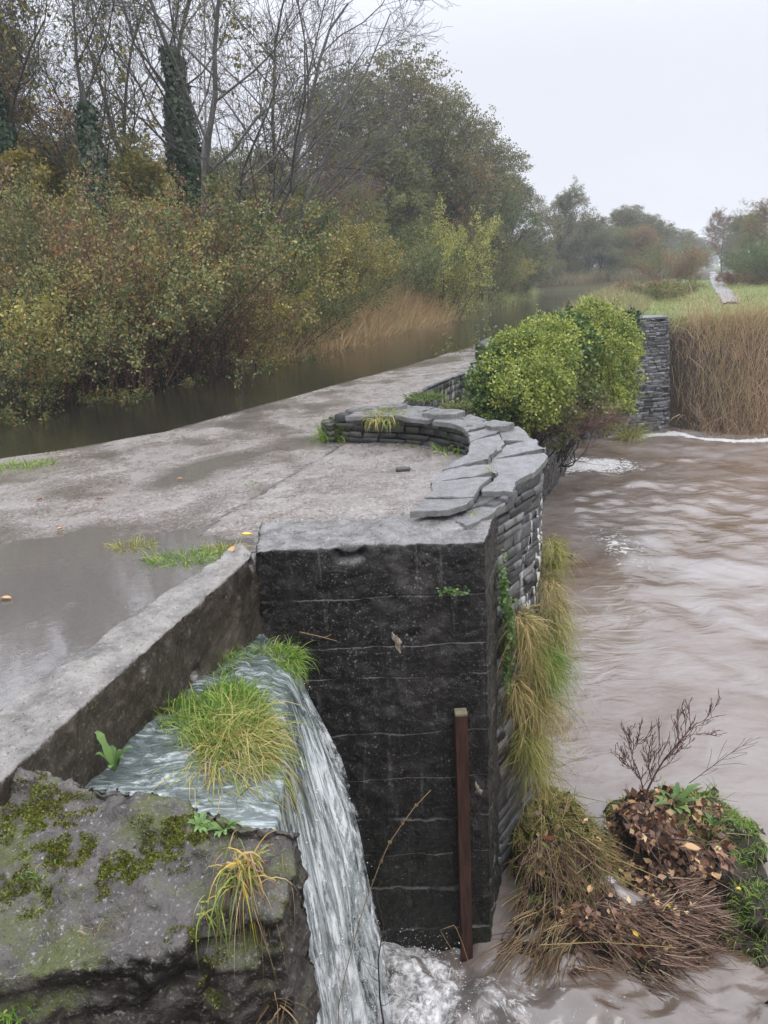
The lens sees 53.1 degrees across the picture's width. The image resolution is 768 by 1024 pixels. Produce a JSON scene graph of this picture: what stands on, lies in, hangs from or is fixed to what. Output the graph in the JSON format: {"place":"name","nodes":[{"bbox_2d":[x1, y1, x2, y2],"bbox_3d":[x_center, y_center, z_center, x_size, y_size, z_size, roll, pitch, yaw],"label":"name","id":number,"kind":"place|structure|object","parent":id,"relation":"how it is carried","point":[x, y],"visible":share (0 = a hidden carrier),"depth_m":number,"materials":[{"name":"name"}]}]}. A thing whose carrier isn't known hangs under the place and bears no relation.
{"place":"outdoors","nodes":[
{"label":"outdoors","id":0,"kind":"place"},
{"bbox_2d":[84,633,392,1023],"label":"waterfall water","id":1,"kind":"structure","parent":0,"point":[139,761],"depth_m":3.51,"materials":[{"name":"liquid"}]},
{"bbox_2d":[290,679,390,1023],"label":"waterfall spray water","id":2,"kind":"structure","parent":1,"relation":"attached to","point":[319,761],"depth_m":3.77,"materials":[{"name":"liquid"}]},
{"bbox_2d":[0,345,481,710],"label":"path","id":3,"kind":"structure","parent":0,"point":[70,588],"depth_m":5.97,"materials":[{"name":"concrete"}]},
{"bbox_2d":[0,543,264,805],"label":"kerb wall","id":4,"kind":"structure","parent":3,"relation":"on","point":[117,683],"depth_m":3.38,"materials":[{"name":"concrete"}]},
{"bbox_2d":[133,540,229,573],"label":"grass tuft","id":5,"kind":"object","parent":3,"relation":"on","point":[203,557],"visible":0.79,"depth_m":4.66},
{"bbox_2d":[321,403,547,874],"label":"stone refuge wall","id":6,"kind":"structure","parent":3,"relation":"on","point":[508,490],"depth_m":5.87,"materials":[{"name":"stone"}]},
{"bbox_2d":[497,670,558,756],"bbox_3d":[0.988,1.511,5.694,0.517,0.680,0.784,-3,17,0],"label":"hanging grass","id":7,"kind":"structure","parent":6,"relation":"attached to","point":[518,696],"depth_m":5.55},
{"bbox_2d":[496,587,570,699],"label":"hanging grass","id":8,"kind":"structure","parent":6,"relation":"attached to","point":[526,638],"depth_m":5.45,"materials":[{"name":"plant"}]},
{"bbox_2d":[498,708,574,822],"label":"hanging grass","id":9,"kind":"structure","parent":6,"relation":"attached to","point":[532,741],"depth_m":5.78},
{"bbox_2d":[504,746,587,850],"bbox_3d":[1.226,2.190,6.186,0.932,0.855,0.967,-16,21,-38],"label":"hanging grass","id":10,"kind":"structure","parent":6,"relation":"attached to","point":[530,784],"depth_m":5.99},
{"bbox_2d":[499,676,603,800],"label":"hanging grass","id":11,"kind":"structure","parent":6,"relation":"attached to","point":[544,717],"depth_m":5.84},
{"bbox_2d":[536,532,583,604],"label":"hanging grass","id":12,"kind":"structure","parent":6,"relation":"attached to","point":[559,555],"depth_m":6.04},
{"bbox_2d":[532,560,590,652],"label":"hanging grass","id":13,"kind":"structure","parent":6,"relation":"attached to","point":[552,592],"depth_m":5.94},
{"bbox_2d":[522,623,603,749],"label":"hanging grass","id":14,"kind":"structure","parent":6,"relation":"attached to","point":[560,665],"depth_m":5.92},
{"bbox_2d":[537,595,598,685],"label":"hanging grass","id":15,"kind":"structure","parent":6,"relation":"attached to","point":[564,624],"depth_m":6.11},
{"bbox_2d":[0,289,602,458],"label":"canal water","id":16,"kind":"structure","parent":0,"point":[79,425],"depth_m":14.49,"materials":[{"name":"liquid"}]},
{"bbox_2d":[0,266,767,432],"bbox_3d":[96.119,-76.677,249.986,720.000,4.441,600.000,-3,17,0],"label":"ground","id":17,"kind":"structure","parent":0,"point":[674,408],"depth_m":22.20,"materials":[{"name":"plant"}]},
{"bbox_2d":[0,35,75,166],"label":"oak","id":18,"kind":"object","parent":17,"relation":"on","point":[17,115],"visible":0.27,"depth_m":19.59,"materials":[{"name":"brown plant"}]},
{"bbox_2d":[0,141,81,280],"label":"field maple","id":19,"kind":"object","parent":17,"relation":"on","point":[14,159],"visible":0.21,"depth_m":17.39,"materials":[{"name":"green plant"}]},
{"bbox_2d":[0,0,108,343],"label":"ash","id":20,"kind":"object","parent":17,"relation":"on","point":[7,133],"visible":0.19,"depth_m":18.06,"materials":[{"name":"brown plant"}]},
{"bbox_2d":[0,145,112,254],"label":"field maple","id":21,"kind":"object","parent":17,"relation":"on","point":[60,172],"visible":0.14,"depth_m":20.80,"materials":[{"name":"green plant"}]},
{"bbox_2d":[0,0,134,196],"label":"ash","id":22,"kind":"object","parent":17,"relation":"on","point":[16,75],"visible":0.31,"depth_m":20.96,"materials":[{"name":"brown plant"}]},
{"bbox_2d":[0,161,135,366],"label":"shrub","id":23,"kind":"object","parent":17,"relation":"on","point":[29,224],"visible":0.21,"depth_m":14.11,"materials":[{"name":"green plant"}]},
{"bbox_2d":[0,0,140,230],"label":"oak","id":24,"kind":"object","parent":17,"relation":"on","point":[17,40],"visible":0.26,"depth_m":20.85,"materials":[{"name":"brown plant"}]},
{"bbox_2d":[0,0,164,188],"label":"ash","id":25,"kind":"object","parent":17,"relation":"on","point":[76,59],"visible":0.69,"depth_m":20.39,"materials":[{"name":"brown plant"}]},
{"bbox_2d":[63,39,122,347],"bbox_3d":[-6.787,-7.295,18.209,1.582,7.454,2.590,-12,19,-27],"label":"ivy covered tree","id":26,"kind":"object","parent":17,"relation":"on","point":[86,116],"visible":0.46,"depth_m":17.83,"materials":[{"name":"green plant"}]},
{"bbox_2d":[0,236,219,418],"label":"shrub","id":27,"kind":"object","parent":17,"relation":"on","point":[25,377],"visible":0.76,"depth_m":12.31,"materials":[{"name":"green plant"}]},
{"bbox_2d":[0,177,231,358],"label":"shrub","id":28,"kind":"object","parent":17,"relation":"on","point":[50,254],"visible":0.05,"depth_m":16.00,"materials":[{"name":"green plant"}]},
{"bbox_2d":[0,193,234,401],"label":"shrub","id":29,"kind":"object","parent":17,"relation":"on","point":[42,307],"visible":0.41,"depth_m":12.88,"materials":[{"name":"green plant"}]},
{"bbox_2d":[3,163,238,348],"bbox_3d":[-6.072,-5.559,17.522,6.454,4.174,5.938,3,18,20],"label":"shrub","id":30,"kind":"object","parent":17,"relation":"on","point":[92,210],"visible":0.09,"depth_m":15.91,"materials":[{"name":"green plant"}]},
{"bbox_2d":[40,0,203,189],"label":"ash","id":31,"kind":"object","parent":17,"relation":"on","point":[126,82],"visible":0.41,"depth_m":24.03,"materials":[{"name":"brown plant"}]},
{"bbox_2d":[16,0,246,224],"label":"ash","id":32,"kind":"object","parent":17,"relation":"on","point":[109,118],"visible":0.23,"depth_m":25.69,"materials":[{"name":"brown plant"}]},
{"bbox_2d":[0,125,271,394],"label":"shrub","id":33,"kind":"object","parent":17,"relation":"on","point":[128,378],"visible":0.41,"depth_m":13.82,"materials":[{"name":"green plant"}]},
{"bbox_2d":[51,0,224,255],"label":"ash","id":34,"kind":"object","parent":17,"relation":"on","point":[189,169],"visible":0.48,"depth_m":19.90,"materials":[{"name":"brown plant"}]},
{"bbox_2d":[0,168,298,350],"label":"shrub","id":35,"kind":"object","parent":17,"relation":"on","point":[188,204],"visible":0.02,"depth_m":17.60,"materials":[{"name":"green plant"}]},
{"bbox_2d":[36,0,284,225],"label":"ash","id":36,"kind":"object","parent":17,"relation":"on","point":[169,150],"visible":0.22,"depth_m":21.29,"materials":[{"name":"brown plant"}]},
{"bbox_2d":[108,134,227,243],"bbox_3d":[-5.777,-6.989,20.362,4.533,5.097,3.782,-5,17,-6],"label":"field maple","id":37,"kind":"object","parent":17,"relation":"on","point":[134,173],"visible":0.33,"depth_m":19.01,"materials":[{"name":"green plant"}]},
{"bbox_2d":[0,169,338,385],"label":"shrub","id":38,"kind":"object","parent":17,"relation":"on","point":[241,266],"visible":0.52,"depth_m":14.63,"materials":[{"name":"green plant"}]},
{"bbox_2d":[31,170,312,380],"bbox_3d":[-4.574,-4.742,16.417,5.699,4.757,5.026,-11,19,-26],"label":"shrub","id":39,"kind":"object","parent":17,"relation":"on","point":[223,352],"visible":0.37,"depth_m":16.36,"materials":[{"name":"green plant"}]},
{"bbox_2d":[0,0,451,324],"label":"ash","id":40,"kind":"object","parent":17,"relation":"on","point":[207,132],"visible":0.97,"depth_m":17.71,"materials":[{"name":"brown plant"}]},
{"bbox_2d":[116,165,345,311],"bbox_3d":[-4.574,-6.855,20.912,6.598,4.638,7.171,-15,20,-34],"label":"shrub","id":41,"kind":"object","parent":17,"relation":"on","point":[274,230],"visible":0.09,"depth_m":20.02,"materials":[{"name":"green plant"}]},
{"bbox_2d":[145,214,358,369],"bbox_3d":[-3.868,-5.244,18.978,6.454,4.174,5.938,0,17,8],"label":"shrub","id":42,"kind":"object","parent":17,"relation":"on","point":[280,311],"visible":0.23,"depth_m":17.47,"materials":[{"name":"green plant"}]},
{"bbox_2d":[164,0,348,249],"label":"ash","id":43,"kind":"object","parent":17,"relation":"on","point":[273,117],"visible":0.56,"depth_m":21.28,"materials":[{"name":"brown plant"}]},
{"bbox_2d":[192,223,390,356],"bbox_3d":[-3.010,-5.891,21.028,5.908,3.941,5.711,-12,19,-27],"label":"shrub","id":44,"kind":"object","parent":17,"relation":"on","point":[337,309],"visible":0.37,"depth_m":20.34,"materials":[{"name":"green plant"}]},
{"bbox_2d":[148,0,458,270],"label":"ash","id":45,"kind":"object","parent":17,"relation":"on","point":[297,153],"visible":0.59,"depth_m":22.39,"materials":[{"name":"brown plant"}]},
{"bbox_2d":[231,110,391,282],"bbox_3d":[-3.374,-12.149,31.179,7.693,8.509,8.106,-4,17,-2],"label":"thicket","id":46,"kind":"object","parent":17,"relation":"on","point":[361,180],"visible":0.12,"depth_m":31.19,"materials":[{"name":"green plant"}]},
{"bbox_2d":[209,132,426,316],"bbox_3d":[-3.254,-8.550,24.658,8.134,5.612,8.414,8,20,32],"label":"shrub","id":47,"kind":"object","parent":17,"relation":"on","point":[375,217],"visible":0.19,"depth_m":22.83,"materials":[{"name":"green plant"}]},
{"bbox_2d":[252,191,408,330],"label":"shrub","id":48,"kind":"object","parent":17,"relation":"on","point":[350,261],"visible":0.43,"depth_m":23.24,"materials":[{"name":"green plant"}]},
{"bbox_2d":[196,255,478,361],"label":"reeds","id":49,"kind":"object","parent":17,"relation":"on","point":[370,323],"visible":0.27,"depth_m":26.97,"materials":[{"name":"plant"}]},
{"bbox_2d":[279,56,438,233],"bbox_3d":[-1.443,-16.183,38.535,8.745,11.616,7.936,1,17,13],"label":"alder","id":50,"kind":"object","parent":17,"relation":"on","point":[363,124],"visible":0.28,"depth_m":36.34,"materials":[{"name":"green plant"}]},
{"bbox_2d":[268,208,450,311],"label":"shrub","id":51,"kind":"object","parent":17,"relation":"on","point":[385,281],"visible":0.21,"depth_m":29.38,"materials":[{"name":"green plant"}]},
{"bbox_2d":[328,128,441,289],"bbox_3d":[-0.815,-14.134,37.690,6.766,8.181,6.388,-6,17,-10],"label":"alder","id":52,"kind":"object","parent":17,"relation":"on","point":[403,198],"visible":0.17,"depth_m":35.98,"materials":[{"name":"green plant"}]},
{"bbox_2d":[293,37,486,293],"bbox_3d":[0.361,-17.425,39.873,9.838,13.068,8.928,-6,17,-8],"label":"alder","id":53,"kind":"object","parent":17,"relation":"on","point":[408,80],"visible":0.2,"depth_m":38.42,"materials":[{"name":"green plant"}]},
{"bbox_2d":[379,173,453,294],"bbox_3d":[1.470,-13.852,39.744,4.565,6.857,4.786,-17,22,-39],"label":"alder","id":54,"kind":"object","parent":17,"relation":"on","point":[409,207],"visible":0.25,"depth_m":38.48,"materials":[{"name":"green plant"}]},
{"bbox_2d":[365,213,485,302],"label":"shrub","id":55,"kind":"object","parent":17,"relation":"on","point":[417,277],"visible":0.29,"depth_m":34.19,"materials":[{"name":"green plant"}]},
{"bbox_2d":[401,136,499,293],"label":"alder","id":56,"kind":"object","parent":17,"relation":"on","point":[479,168],"visible":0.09,"depth_m":42.05,"materials":[{"name":"green plant"}]},
{"bbox_2d":[403,188,505,317],"bbox_3d":[2.993,-11.156,35.111,5.023,6.592,6.677,-2,17,4],"label":"willow","id":57,"kind":"object","parent":17,"relation":"on","point":[463,275],"visible":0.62,"depth_m":34.72,"materials":[{"name":"green plant"}]},
{"bbox_2d":[396,79,517,248],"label":"alder","id":58,"kind":"object","parent":17,"relation":"on","point":[464,135],"visible":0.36,"depth_m":41.30,"materials":[{"name":"green plant"}]},
{"bbox_2d":[405,286,542,313],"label":"undergrowth","id":59,"kind":"object","parent":17,"relation":"on","point":[510,297],"visible":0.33,"depth_m":45.04,"materials":[{"name":"green plant"}]},
{"bbox_2d":[465,246,521,302],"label":"alder","id":60,"kind":"object","parent":17,"relation":"on","point":[480,288],"visible":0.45,"depth_m":43.20,"materials":[{"name":"green plant"}]},
{"bbox_2d":[451,114,537,297],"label":"alder","id":61,"kind":"object","parent":17,"relation":"on","point":[501,151],"visible":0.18,"depth_m":46.95,"materials":[{"name":"green plant"}]},
{"bbox_2d":[455,152,542,296],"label":"alder","id":62,"kind":"object","parent":17,"relation":"on","point":[527,216],"visible":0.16,"depth_m":52.91,"materials":[{"name":"green plant"}]},
{"bbox_2d":[473,215,524,295],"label":"alder","id":63,"kind":"object","parent":17,"relation":"on","point":[496,243],"visible":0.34,"depth_m":48.04,"materials":[{"name":"green plant"}]},
{"bbox_2d":[489,178,565,289],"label":"alder","id":64,"kind":"object","parent":17,"relation":"on","point":[526,193],"visible":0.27,"depth_m":57.70,"materials":[{"name":"green plant"}]},
{"bbox_2d":[517,174,596,276],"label":"tree","id":65,"kind":"object","parent":17,"relation":"on","point":[565,202],"visible":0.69,"depth_m":75.64,"materials":[{"name":"green plant"}]},
{"bbox_2d":[563,212,618,277],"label":"tree","id":66,"kind":"object","parent":17,"relation":"on","point":[595,223],"visible":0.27,"depth_m":78.66,"materials":[{"name":"green plant"}]},
{"bbox_2d":[576,228,624,280],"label":"tree","id":67,"kind":"object","parent":17,"relation":"on","point":[598,240],"visible":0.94,"depth_m":74.90,"materials":[{"name":"green plant"}]},
{"bbox_2d":[553,279,656,318],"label":"reeds","id":68,"kind":"object","parent":17,"relation":"on","point":[608,297],"visible":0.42,"depth_m":30.60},
{"bbox_2d":[532,263,704,285],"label":"reeds","id":69,"kind":"object","parent":17,"relation":"on","point":[587,279],"visible":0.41,"depth_m":74.51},
{"bbox_2d":[582,315,669,439],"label":"abutment wall","id":70,"kind":"structure","parent":17,"relation":"on","point":[653,404],"depth_m":22.01,"materials":[{"name":"grey stone"}]},
{"bbox_2d":[593,204,660,275],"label":"tree","id":71,"kind":"object","parent":17,"relation":"on","point":[626,218],"visible":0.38,"depth_m":83.95,"materials":[{"name":"green plant"}]},
{"bbox_2d":[616,224,666,273],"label":"tree","id":72,"kind":"object","parent":17,"relation":"on","point":[646,236],"visible":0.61,"depth_m":75.30,"materials":[{"name":"green plant"}]},
{"bbox_2d":[617,233,695,281],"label":"verge bramble","id":73,"kind":"object","parent":17,"relation":"on","point":[653,259],"visible":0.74,"depth_m":58.98,"materials":[{"name":"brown plant"}]},
{"bbox_2d":[561,279,767,331],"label":"grass","id":74,"kind":"structure","parent":17,"relation":"on","point":[701,289],"depth_m":30.57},
{"bbox_2d":[631,239,713,283],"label":"verge bramble","id":75,"kind":"object","parent":17,"relation":"on","point":[681,265],"visible":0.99,"depth_m":54.75,"materials":[{"name":"brown plant"}]},
{"bbox_2d":[653,273,767,438],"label":"reeds","id":76,"kind":"object","parent":17,"relation":"on","point":[744,315],"visible":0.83,"depth_m":21.85,"materials":[{"name":"plant"}]},
{"bbox_2d":[702,205,767,272],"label":"hedge tree","id":77,"kind":"object","parent":17,"relation":"on","point":[722,222],"visible":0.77,"depth_m":92.22,"materials":[{"name":"brown plant"}]},
{"bbox_3d":[-0.805,2.563,4.065,0.905,2.976,2.483,-3,17,0],"label":"weir sill","id":78,"kind":"object","parent":17,"relation":"on","visible":0},
{"bbox_2d":[145,665,313,830],"bbox_3d":[-0.658,1.023,3.318,0.793,0.559,1.281,-3,17,0],"label":"grass tussock","id":79,"kind":"object","parent":78,"relation":"on","point":[220,737],"depth_m":3.27,"materials":[{"name":"plant"}]},
{"bbox_2d":[234,630,318,678],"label":"grass tuft","id":80,"kind":"object","parent":78,"relation":"on","point":[292,651],"visible":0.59,"depth_m":4.36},
{"bbox_2d":[0,0,767,271],"label":"sky","id":81,"kind":"structure","parent":0,"point":[660,106],"materials":[{"name":"white"}]},
{"bbox_2d":[368,427,767,1023],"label":"river water","id":82,"kind":"structure","parent":0,"point":[665,532],"depth_m":8.93,"materials":[{"name":"liquid"}]},
{"bbox_2d":[0,767,321,1023],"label":"concrete block","id":83,"kind":"structure","parent":82,"relation":"in","point":[127,869],"depth_m":2.26,"materials":[{"name":"concrete"}]},
{"bbox_2d":[189,807,305,1007],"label":"hanging weed tuft","id":84,"kind":"object","parent":83,"relation":"attached to","point":[241,874],"visible":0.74,"depth_m":2.22,"materials":[{"name":"plant"}]},
{"bbox_2d":[255,513,501,950],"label":"concrete pier","id":85,"kind":"structure","parent":82,"relation":"in","point":[360,591],"depth_m":4.91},
{"bbox_2d":[403,368,476,416],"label":"aqueduct side wall","id":86,"kind":"structure","parent":82,"relation":"in","point":[453,385],"depth_m":12.51,"materials":[{"name":"stone"}]},
{"bbox_2d":[453,326,548,434],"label":"ivy bush","id":87,"kind":"object","parent":86,"relation":"attached to","point":[479,407],"visible":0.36,"depth_m":12.21,"materials":[{"name":"green plant"}]},
{"bbox_2d":[469,304,589,445],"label":"ivy bush","id":88,"kind":"object","parent":86,"relation":"attached to","point":[542,364],"visible":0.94,"depth_m":12.28,"materials":[{"name":"green plant"}]},
{"bbox_2d":[525,389,652,447],"bbox_3d":[3.182,-1.546,13.452,2.737,0.992,2.280,-3,17,0],"label":"twig tangle","id":89,"kind":"object","parent":88,"relation":"attached to","point":[590,425],"visible":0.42,"depth_m":13.31,"materials":[{"name":"brown plant"}]},
{"bbox_2d":[454,708,472,962],"bbox_3d":[0.542,2.322,5.194,0.080,2.218,0.080,-3,17,0],"label":"timber post","id":90,"kind":"object","parent":82,"relation":"in","point":[462,800],"visible":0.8,"depth_m":5.09,"materials":[{"name":"wood"}]},
{"bbox_2d":[501,888,585,964],"bbox_3d":[1.197,3.075,5.580,0.860,0.390,0.941,-3,17,0],"label":"debris mound","id":91,"kind":"object","parent":82,"relation":"in","point":[538,918],"visible":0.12,"depth_m":5.49,"materials":[{"name":"plant"}]},
{"bbox_2d":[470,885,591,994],"bbox_3d":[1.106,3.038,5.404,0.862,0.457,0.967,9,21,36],"label":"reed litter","id":92,"kind":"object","parent":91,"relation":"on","point":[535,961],"visible":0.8,"depth_m":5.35,"materials":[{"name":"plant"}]},
{"bbox_2d":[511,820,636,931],"bbox_3d":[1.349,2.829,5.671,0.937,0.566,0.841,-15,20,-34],"label":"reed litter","id":93,"kind":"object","parent":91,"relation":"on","point":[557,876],"visible":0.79,"depth_m":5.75,"materials":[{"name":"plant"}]},
{"bbox_2d":[525,394,581,502],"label":"cutwater wall","id":94,"kind":"structure","parent":82,"relation":"in","point":[551,472],"depth_m":16.44,"materials":[{"name":"black stone"}]},
{"bbox_2d":[546,300,614,390],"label":"ivy bush","id":95,"kind":"object","parent":94,"relation":"attached to","point":[587,349],"visible":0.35,"depth_m":14.84,"materials":[{"name":"green plant"}]},
{"bbox_2d":[535,367,628,481],"bbox_3d":[3.549,-1.583,14.585,1.598,2.205,3.000,7,19,30],"label":"twig tangle","id":96,"kind":"object","parent":94,"relation":"attached to","point":[588,398],"visible":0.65,"depth_m":14.64,"materials":[{"name":"green plant"}]},
{"bbox_2d":[566,294,648,434],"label":"ivy bush","id":97,"kind":"object","parent":94,"relation":"attached to","point":[626,347],"visible":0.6,"depth_m":15.75,"materials":[{"name":"green plant"}]},
{"bbox_2d":[510,786,629,903],"bbox_3d":[1.445,2.688,6.346,1.200,0.665,1.906,-3,17,0],"label":"debris mound","id":98,"kind":"object","parent":82,"relation":"in","point":[563,892],"visible":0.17,"depth_m":6.03,"materials":[{"name":"plant"}]},
{"bbox_2d":[513,794,627,918],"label":"fallen leaves","id":99,"kind":"object","parent":98,"relation":"on","point":[551,832],"visible":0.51,"depth_m":6.03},
{"bbox_2d":[503,779,643,930],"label":"grass","id":100,"kind":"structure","parent":98,"relation":"on","point":[553,817],"depth_m":6.10,"materials":[{"name":"plant"}]},
{"bbox_2d":[547,869,764,1002],"bbox_3d":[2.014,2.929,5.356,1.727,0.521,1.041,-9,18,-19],"label":"reed litter","id":101,"kind":"object","parent":82,"relation":"in","point":[702,906],"visible":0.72,"depth_m":5.28,"materials":[{"name":"plant"}]},
{"bbox_2d":[545,870,733,964],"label":"fallen leaves","id":102,"kind":"object","parent":101,"relation":"on","point":[588,911],"visible":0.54,"depth_m":5.37,"materials":[{"name":"plant"}]},
{"bbox_2d":[601,787,767,905],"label":"debris mound","id":103,"kind":"object","parent":82,"relation":"in","point":[628,840],"visible":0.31,"depth_m":5.98,"materials":[{"name":"plant"}]},
{"bbox_2d":[611,688,725,796],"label":"bare shrub","id":104,"kind":"object","parent":103,"relation":"on","point":[668,755],"visible":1,"depth_m":6.10,"materials":[{"name":"brown plant"}]},
{"bbox_2d":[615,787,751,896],"bbox_3d":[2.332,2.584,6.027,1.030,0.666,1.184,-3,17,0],"label":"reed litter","id":105,"kind":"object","parent":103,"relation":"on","point":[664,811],"visible":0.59,"depth_m":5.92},
{"bbox_2d":[604,784,736,905],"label":"fallen leaves","id":106,"kind":"object","parent":105,"relation":"on","point":[707,861],"visible":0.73,"depth_m":5.97,"materials":[{"name":"plant"}]},
{"bbox_2d":[650,777,767,877],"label":"ivy","id":107,"kind":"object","parent":105,"relation":"on","point":[740,824],"depth_m":6.05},
{"bbox_2d":[716,870,767,967],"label":"debris mound","id":108,"kind":"object","parent":82,"relation":"in","point":[758,926],"visible":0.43,"depth_m":5.33,"materials":[{"name":"plant"}]},
{"bbox_2d":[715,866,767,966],"bbox_3d":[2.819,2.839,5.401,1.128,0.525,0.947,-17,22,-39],"label":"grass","id":109,"kind":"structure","parent":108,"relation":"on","point":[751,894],"depth_m":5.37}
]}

